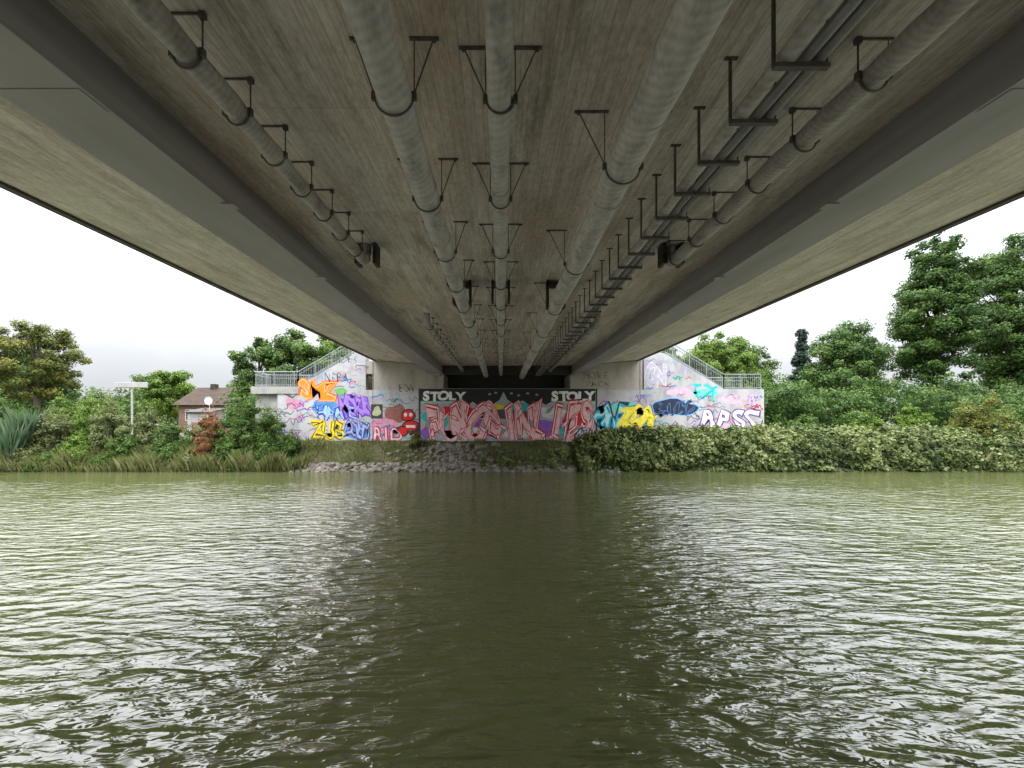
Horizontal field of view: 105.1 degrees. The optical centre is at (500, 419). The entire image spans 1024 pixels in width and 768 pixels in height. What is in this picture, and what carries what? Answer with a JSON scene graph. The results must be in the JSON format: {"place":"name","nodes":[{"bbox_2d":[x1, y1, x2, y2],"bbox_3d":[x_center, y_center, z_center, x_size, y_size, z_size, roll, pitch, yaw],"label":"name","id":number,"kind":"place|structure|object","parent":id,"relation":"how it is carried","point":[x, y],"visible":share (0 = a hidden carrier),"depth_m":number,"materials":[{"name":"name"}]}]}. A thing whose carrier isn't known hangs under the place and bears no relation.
{"place":"outdoors","nodes":[
{"label":"outdoors","id":0,"kind":"place"},
{"bbox_2d":[0,471,1023,767],"bbox_3d":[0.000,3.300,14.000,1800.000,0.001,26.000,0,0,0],"label":"canal water","id":1,"kind":"structure","parent":0,"point":[674,619],"depth_m":6.48,"materials":[{"name":"green liquid"}]},
{"bbox_2d":[0,188,1023,417],"label":"sky","id":2,"kind":"structure","parent":0,"point":[130,312],"materials":[{"name":"white"}]},
{"bbox_2d":[38,375,997,471],"bbox_3d":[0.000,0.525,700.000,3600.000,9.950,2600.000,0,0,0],"label":"ground","id":3,"kind":"structure","parent":0,"point":[514,446],"depth_m":26.75,"materials":[{"name":"soil"}]},
{"bbox_2d":[0,389,24,421],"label":"riverside bush","id":4,"kind":"object","parent":3,"relation":"on","point":[2,408],"visible":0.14,"depth_m":28.07,"materials":[{"name":"green plant"}]},
{"bbox_2d":[0,404,49,470],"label":"reed bed","id":5,"kind":"object","parent":3,"relation":"on","point":[16,431],"visible":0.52,"depth_m":25.43,"materials":[{"name":"green plant"}]},
{"bbox_2d":[7,444,43,471],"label":"riverside bush","id":6,"kind":"object","parent":3,"relation":"on","point":[34,450],"visible":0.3,"depth_m":25.28,"materials":[{"name":"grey plant"}]},
{"bbox_2d":[0,337,73,401],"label":"broadleaf tree","id":7,"kind":"object","parent":3,"relation":"on","point":[21,364],"visible":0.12,"depth_m":41.41,"materials":[{"name":"green plant"}]},
{"bbox_2d":[23,452,52,471],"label":"riverside bush","id":8,"kind":"object","parent":3,"relation":"on","point":[48,457],"visible":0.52,"depth_m":25.00,"materials":[{"name":"green plant"}]},
{"bbox_2d":[0,318,92,419],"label":"yellowing tree","id":9,"kind":"object","parent":3,"relation":"on","point":[40,369],"visible":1,"depth_m":37.53,"materials":[{"name":"green plant"}]},
{"bbox_2d":[27,407,75,453],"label":"riverside bush","id":10,"kind":"object","parent":3,"relation":"on","point":[55,427],"visible":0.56,"depth_m":26.40,"materials":[{"name":"green plant"}]},
{"bbox_2d":[46,387,90,438],"bbox_3d":[-31.875,0.123,28.587,3.661,5.004,2.531,0,0,0],"label":"riverside bush","id":11,"kind":"object","parent":3,"relation":"on","point":[65,409],"visible":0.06,"depth_m":28.47,"materials":[{"name":"green plant"}]},
{"bbox_2d":[51,427,101,454],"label":"riverside bush","id":12,"kind":"object","parent":3,"relation":"on","point":[79,439],"visible":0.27,"depth_m":25.94,"materials":[{"name":"green plant"}]},
{"bbox_2d":[0,386,157,430],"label":"background shrubbery","id":13,"kind":"object","parent":3,"relation":"on","point":[123,400],"visible":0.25,"depth_m":39.31,"materials":[{"name":"green plant"}]},
{"bbox_2d":[67,445,98,470],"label":"riverside bush","id":14,"kind":"object","parent":3,"relation":"on","point":[72,454],"visible":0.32,"depth_m":25.19,"materials":[{"name":"green plant"}]},
{"bbox_2d":[67,388,126,436],"bbox_3d":[-28.971,0.076,28.231,3.822,4.886,2.806,0,0,0],"label":"riverside bush","id":15,"kind":"object","parent":3,"relation":"on","point":[79,423],"visible":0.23,"depth_m":27.63,"materials":[{"name":"green plant"}]},
{"bbox_2d":[89,451,117,471],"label":"riverside bush","id":16,"kind":"object","parent":3,"relation":"on","point":[102,456],"visible":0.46,"depth_m":25.00,"materials":[{"name":"green plant"}]},
{"bbox_2d":[86,389,135,455],"bbox_3d":[-26.456,0.519,26.862,3.219,5.403,2.402,0,0,0],"label":"riverside bush","id":17,"kind":"object","parent":3,"relation":"on","point":[107,426],"visible":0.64,"depth_m":26.36,"materials":[{"name":"green plant"}]},
{"bbox_2d":[53,387,178,424],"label":"distant tree line","id":18,"kind":"object","parent":3,"relation":"on","point":[73,395],"visible":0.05,"depth_m":98.07,"materials":[{"name":"green plant"}]},
{"bbox_2d":[103,432,143,460],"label":"riverside bush","id":19,"kind":"object","parent":3,"relation":"on","point":[120,449],"visible":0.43,"depth_m":25.49,"materials":[{"name":"green plant"}]},
{"bbox_2d":[115,382,147,434],"bbox_3d":[-30.200,-0.815,32.045,2.680,4.530,0.150,0,0,0],"label":"waterway sign","id":20,"kind":"object","parent":3,"relation":"on","point":[131,385],"visible":0.83,"depth_m":32.03,"materials":[{"name":"white metal"}]},
{"bbox_2d":[126,403,167,450],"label":"riverside bush","id":21,"kind":"object","parent":3,"relation":"on","point":[145,426],"visible":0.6,"depth_m":26.68,"materials":[{"name":"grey plant"}]},
{"bbox_2d":[0,447,302,471],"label":"waterside grass","id":22,"kind":"structure","parent":3,"relation":"on","point":[147,463],"depth_m":24.84,"materials":[{"name":"green plant"}]},
{"bbox_2d":[125,372,178,423],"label":"broadleaf tree","id":23,"kind":"object","parent":3,"relation":"on","point":[143,378],"visible":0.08,"depth_m":57.64,"materials":[{"name":"green plant"}]},
{"bbox_2d":[144,438,180,464],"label":"riverside bush","id":24,"kind":"object","parent":3,"relation":"on","point":[169,451],"visible":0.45,"depth_m":25.46,"materials":[{"name":"green plant"}]},
{"bbox_2d":[5,431,327,471],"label":"tall grass","id":25,"kind":"structure","parent":3,"relation":"on","point":[308,445],"depth_m":26.06,"materials":[{"name":"green plant"}]},
{"bbox_2d":[138,370,197,427],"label":"broadleaf tree","id":26,"kind":"object","parent":3,"relation":"on","point":[176,385],"visible":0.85,"depth_m":50.86,"materials":[{"name":"green plant"}]},
{"bbox_2d":[145,418,195,454],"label":"riverside bush","id":27,"kind":"object","parent":3,"relation":"on","point":[172,435],"visible":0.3,"depth_m":26.35,"materials":[{"name":"green plant"}]},
{"bbox_2d":[177,447,199,471],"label":"riverside bush","id":28,"kind":"object","parent":3,"relation":"on","point":[186,453],"visible":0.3,"depth_m":24.96,"materials":[{"name":"green plant"}]},
{"bbox_2d":[190,416,214,442],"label":"riverside bush","id":29,"kind":"object","parent":3,"relation":"on","point":[196,432],"visible":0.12,"depth_m":27.32,"materials":[{"name":"green plant"}]},
{"bbox_2d":[183,408,224,430],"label":"garden shed","id":30,"kind":"structure","parent":3,"relation":"on","point":[192,415],"depth_m":37.00,"materials":[{"name":"wood"}]},
{"bbox_2d":[190,414,198,429],"bbox_3d":[-28.900,0.250,36.977,0.800,1.700,0.035,0,0,0],"label":"door","id":31,"kind":"structure","parent":30,"relation":"in","point":[193,417],"depth_m":36.96,"materials":[{"name":"paint"}]},
{"bbox_2d":[204,396,211,412],"bbox_3d":[-27.199,-1.379,36.508,0.683,1.601,0.792,0,0,-40],"label":"satellite dish","id":32,"kind":"object","parent":30,"relation":"attached to","point":[207,400],"visible":0.95,"depth_m":36.47,"materials":[{"name":"white paint"}]},
{"bbox_2d":[190,403,224,455],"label":"red leaf shrub","id":33,"kind":"object","parent":3,"relation":"on","point":[205,446],"visible":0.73,"depth_m":25.66,"materials":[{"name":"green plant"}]},
{"bbox_2d":[179,405,245,432],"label":"walls","id":34,"kind":"structure","parent":3,"relation":"on","point":[182,421],"depth_m":45.00,"materials":[{"name":"brick"}]},
{"bbox_2d":[171,384,250,404],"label":"roof","id":35,"kind":"structure","parent":34,"relation":"on","point":[198,396],"depth_m":46.36,"materials":[{"name":"tile"}]},
{"bbox_2d":[191,422,233,437],"bbox_3d":[-21.685,0.875,32.340,7.830,1.350,0.080,0,0,0],"label":"wooden fence","id":36,"kind":"object","parent":3,"relation":"on","point":[193,423],"visible":0.06,"depth_m":32.30,"materials":[{"name":"red wood"}]},
{"bbox_2d":[208,420,244,462],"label":"riverside bush","id":37,"kind":"object","parent":3,"relation":"on","point":[230,442],"visible":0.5,"depth_m":25.51,"materials":[{"name":"green plant"}]},
{"bbox_2d":[225,381,235,387],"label":"broadleaf tree","id":38,"kind":"object","parent":3,"relation":"on","point":[232,385],"visible":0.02,"depth_m":62.32,"materials":[{"name":"green plant"}]},
{"bbox_2d":[224,449,244,471],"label":"riverside bush","id":39,"kind":"object","parent":3,"relation":"on","point":[241,451],"visible":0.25,"depth_m":24.95,"materials":[{"name":"green plant"}]},
{"bbox_2d":[219,383,264,452],"bbox_3d":[-17.438,0.356,26.843,3.254,5.728,3.055,0,0,0],"label":"riverside bush","id":40,"kind":"object","parent":3,"relation":"on","point":[247,421],"visible":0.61,"depth_m":26.46,"materials":[{"name":"green plant"}]},
{"bbox_2d":[216,384,273,433],"bbox_3d":[-19.540,-0.661,34.142,6.633,4.985,8.518,0,0,0],"label":"background shrubbery","id":41,"kind":"object","parent":3,"relation":"on","point":[228,403],"visible":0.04,"depth_m":31.43,"materials":[{"name":"green plant"}]},
{"bbox_2d":[227,336,280,407],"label":"broadleaf tree","id":42,"kind":"object","parent":3,"relation":"on","point":[259,354],"visible":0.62,"depth_m":40.84,"materials":[{"name":"green plant"}]},
{"bbox_2d":[249,445,280,468],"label":"riverside bush","id":43,"kind":"object","parent":3,"relation":"on","point":[262,450],"visible":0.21,"depth_m":25.33,"materials":[{"name":"green plant"}]},
{"bbox_2d":[250,404,296,455],"bbox_3d":[-15.434,1.136,26.656,2.962,4.353,2.164,0,0,0],"label":"riverside bush","id":44,"kind":"object","parent":3,"relation":"on","point":[268,435],"visible":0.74,"depth_m":26.28,"materials":[{"name":"green plant"}]},
{"bbox_2d":[272,432,303,459],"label":"riverside bush","id":45,"kind":"object","parent":3,"relation":"on","point":[292,447],"visible":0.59,"depth_m":25.92,"materials":[{"name":"green plant"}]},
{"bbox_2d":[262,327,320,386],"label":"broadleaf tree","id":46,"kind":"object","parent":3,"relation":"on","point":[292,351],"visible":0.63,"depth_m":40.71,"materials":[{"name":"green plant"}]},
{"bbox_2d":[303,335,352,378],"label":"broadleaf tree","id":47,"kind":"object","parent":3,"relation":"on","point":[328,348],"visible":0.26,"depth_m":41.30,"materials":[{"name":"green plant"}]},
{"bbox_2d":[75,442,620,471],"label":"riprap rocks","id":48,"kind":"object","parent":3,"relation":"on","point":[457,465],"visible":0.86,"depth_m":25.35,"materials":[{"name":"grey stone"}]},
{"bbox_2d":[313,439,469,465],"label":"bank grass","id":49,"kind":"structure","parent":3,"relation":"on","point":[366,455],"depth_m":26.77,"materials":[{"name":"green plant"}]},
{"bbox_2d":[406,430,421,448],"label":"riverside bush","id":50,"kind":"object","parent":3,"relation":"on","point":[415,441],"visible":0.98,"depth_m":27.21,"materials":[{"name":"green plant"}]},
{"bbox_2d":[251,352,763,441],"bbox_3d":[0.490,-0.597,29.450,36.633,8.793,3.500,0,0,0],"label":"graffiti abutment","id":51,"kind":"object","parent":3,"relation":"on","point":[339,401],"visible":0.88,"depth_m":28.00,"materials":[{"name":"paint"}]},
{"bbox_2d":[253,372,272,386],"bbox_3d":[-17.733,-2.934,29.250,0.064,1.108,2.256,0,0,0],"label":"steel railing","id":52,"kind":"object","parent":51,"relation":"on","point":[255,375],"visible":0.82,"depth_m":29.02,"materials":[{"name":"grey metal"}]},
{"bbox_2d":[254,346,354,386],"bbox_3d":[-13.557,-4.240,28.150,8.409,3.721,0.064,0,0,0],"label":"steel railing","id":53,"kind":"object","parent":51,"relation":"on","point":[331,356],"visible":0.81,"depth_m":28.14,"materials":[{"name":"grey metal"}]},
{"bbox_2d":[272,352,353,386],"bbox_3d":[-13.557,-4.240,30.350,8.409,3.721,0.064,0,0,0],"label":"steel railing","id":54,"kind":"object","parent":51,"relation":"on","point":[299,375],"visible":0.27,"depth_m":30.33,"materials":[{"name":"grey metal"}]},
{"bbox_2d":[0,0,1023,374],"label":"concrete bridge","id":55,"kind":"structure","parent":51,"relation":"on","point":[116,126],"depth_m":5.67,"materials":[{"name":"concrete"}]},
{"bbox_2d":[122,0,371,264],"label":"drain pipe","id":56,"kind":"object","parent":55,"relation":"hanging from","point":[157,19],"visible":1,"depth_m":4.31,"materials":[{"name":"grey metal"}]},
{"bbox_2d":[340,0,489,377],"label":"water pipe","id":57,"kind":"object","parent":55,"relation":"hanging from","point":[375,40],"visible":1,"depth_m":4.14,"materials":[{"name":"grey metal"}]},
{"bbox_2d":[424,313,463,371],"bbox_3d":[-2.735,-3.665,21.155,0.370,0.510,13.772,0,0,0],"label":"drain pipe","id":58,"kind":"object","parent":55,"relation":"hanging from","point":[429,326],"visible":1,"depth_m":17.38,"materials":[{"name":"grey metal"}]},
{"bbox_2d":[459,0,541,375],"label":"water pipe","id":59,"kind":"object","parent":55,"relation":"hanging from","point":[499,48],"visible":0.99,"depth_m":4.31,"materials":[{"name":"grey metal"}]},
{"bbox_2d":[547,313,600,371],"bbox_3d":[3.515,-3.660,21.071,0.390,0.520,14.022,0,0,0],"label":"drain pipe","id":60,"kind":"object","parent":55,"relation":"hanging from","point":[594,324],"visible":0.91,"depth_m":17.23,"materials":[{"name":"grey metal"}]},
{"bbox_2d":[517,0,732,378],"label":"heating pipe","id":61,"kind":"object","parent":55,"relation":"hanging from","point":[690,28],"visible":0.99,"depth_m":4.08,"materials":[{"name":"grey metal"}]},
{"bbox_2d":[535,0,878,375],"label":"cable rack","id":62,"kind":"object","parent":55,"relation":"hanging from","point":[693,186],"visible":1,"depth_m":4.34,"materials":[{"name":"grey metal"}]},
{"bbox_2d":[666,0,978,266],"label":"drain pipe","id":63,"kind":"object","parent":55,"relation":"hanging from","point":[926,27],"visible":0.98,"depth_m":4.31,"materials":[{"name":"grey metal"}]},
{"bbox_2d":[488,392,537,397],"label":"mural city windows","id":64,"kind":"structure","parent":51,"relation":"in","point":[494,392],"depth_m":27.99,"materials":[{"name":"paint"}]},
{"bbox_2d":[660,351,741,388],"bbox_3d":[14.583,-4.147,30.350,8.223,3.907,0.064,0,0,0],"label":"steel railing","id":65,"kind":"object","parent":51,"relation":"on","point":[728,380],"visible":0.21,"depth_m":30.34,"materials":[{"name":"grey metal"}]},
{"bbox_2d":[662,345,760,388],"bbox_3d":[14.583,-4.147,28.150,8.223,3.907,0.064,0,0,0],"label":"steel railing","id":66,"kind":"object","parent":51,"relation":"on","point":[750,377],"visible":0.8,"depth_m":28.14,"materials":[{"name":"grey metal"}]},
{"bbox_2d":[479,445,583,469],"bbox_3d":[2.007,2.517,26.650,6.979,1.732,3.670,0,0,0],"label":"bramble","id":67,"kind":"object","parent":3,"relation":"on","point":[512,460],"visible":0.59,"depth_m":25.71,"materials":[{"name":"green plant"}]},
{"bbox_2d":[470,437,669,460],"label":"bank grass","id":68,"kind":"structure","parent":3,"relation":"on","point":[480,441],"depth_m":27.02,"materials":[{"name":"green plant"}]},
{"bbox_2d":[640,347,681,360],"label":"broadleaf tree","id":69,"kind":"object","parent":3,"relation":"on","point":[670,352],"depth_m":42.63,"materials":[{"name":"green plant"}]},
{"bbox_2d":[679,330,750,388],"bbox_3d":[21.638,-3.656,41.097,6.983,10.829,7.639,0,0,-44],"label":"broadleaf tree","id":70,"kind":"object","parent":3,"relation":"on","point":[715,354],"visible":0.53,"depth_m":39.46,"materials":[{"name":"green plant"}]},
{"bbox_2d":[698,336,781,386],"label":"broadleaf tree","id":71,"kind":"object","parent":3,"relation":"on","point":[752,350],"visible":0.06,"depth_m":50.08,"materials":[{"name":"green plant"}]},
{"bbox_2d":[712,351,769,388],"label":"broadleaf tree","id":72,"kind":"object","parent":3,"relation":"on","point":[745,359],"visible":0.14,"depth_m":43.77,"materials":[{"name":"green plant"}]},
{"bbox_2d":[762,361,774,392],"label":"broadleaf tree","id":73,"kind":"object","parent":3,"relation":"on","point":[767,369],"depth_m":56.41,"materials":[{"name":"green plant"}]},
{"bbox_2d":[571,420,1023,471],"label":"bramble hedge","id":74,"kind":"object","parent":3,"relation":"on","point":[651,442],"visible":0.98,"depth_m":25.39,"materials":[{"name":"green plant"}]},
{"bbox_2d":[785,328,812,412],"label":"conifer tree","id":75,"kind":"object","parent":3,"relation":"on","point":[800,359],"visible":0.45,"depth_m":59.52,"materials":[{"name":"green plant"}]},
{"bbox_2d":[784,414,819,429],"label":"riverside bush","id":76,"kind":"object","parent":3,"relation":"on","point":[804,420],"visible":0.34,"depth_m":29.33,"materials":[{"name":"green plant"}]},
{"bbox_2d":[796,318,898,412],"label":"broadleaf tree","id":77,"kind":"object","parent":3,"relation":"on","point":[845,344],"visible":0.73,"depth_m":41.56,"materials":[{"name":"green plant"}]},
{"bbox_2d":[812,354,895,398],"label":"broadleaf tree","id":78,"kind":"object","parent":3,"relation":"on","point":[881,372],"depth_m":46.92,"materials":[{"name":"green plant"}]},
{"bbox_2d":[765,368,972,425],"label":"distant tree line","id":79,"kind":"object","parent":3,"relation":"on","point":[891,380],"visible":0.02,"depth_m":95.58,"materials":[{"name":"green plant"}]},
{"bbox_2d":[847,412,892,430],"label":"riverside bush","id":80,"kind":"object","parent":3,"relation":"on","point":[865,418],"visible":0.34,"depth_m":28.42,"materials":[{"name":"green plant"}]},
{"bbox_2d":[720,373,1023,429],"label":"background shrubbery","id":81,"kind":"object","parent":3,"relation":"on","point":[826,408],"visible":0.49,"depth_m":34.06,"materials":[{"name":"green plant"}]},
{"bbox_2d":[893,403,937,428],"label":"riverside bush","id":82,"kind":"object","parent":3,"relation":"on","point":[909,410],"visible":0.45,"depth_m":28.71,"materials":[{"name":"green plant"}]},
{"bbox_2d":[884,231,1001,398],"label":"tall lime tree","id":83,"kind":"object","parent":3,"relation":"on","point":[961,323],"visible":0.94,"depth_m":43.56,"materials":[{"name":"green plant"}]},
{"bbox_2d":[941,389,1019,446],"bbox_3d":[33.426,0.183,27.408,4.392,4.691,3.243,0,0,0],"label":"riverside bush","id":84,"kind":"object","parent":3,"relation":"on","point":[972,417],"visible":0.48,"depth_m":27.14,"materials":[{"name":"green plant"}]},
{"bbox_2d":[965,232,1023,393],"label":"tall lime tree","id":85,"kind":"object","parent":3,"relation":"on","point":[1000,343],"visible":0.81,"depth_m":45.12,"materials":[{"name":"green plant"}]},
{"bbox_2d":[965,432,1023,469],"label":"bramble","id":86,"kind":"object","parent":3,"relation":"on","point":[998,459],"visible":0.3,"depth_m":25.09,"materials":[{"name":"green plant"}]},
{"bbox_2d":[990,397,1023,431],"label":"riverside bush","id":87,"kind":"object","parent":3,"relation":"on","point":[1019,413],"visible":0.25,"depth_m":27.72,"materials":[{"name":"green plant"}]}
]}

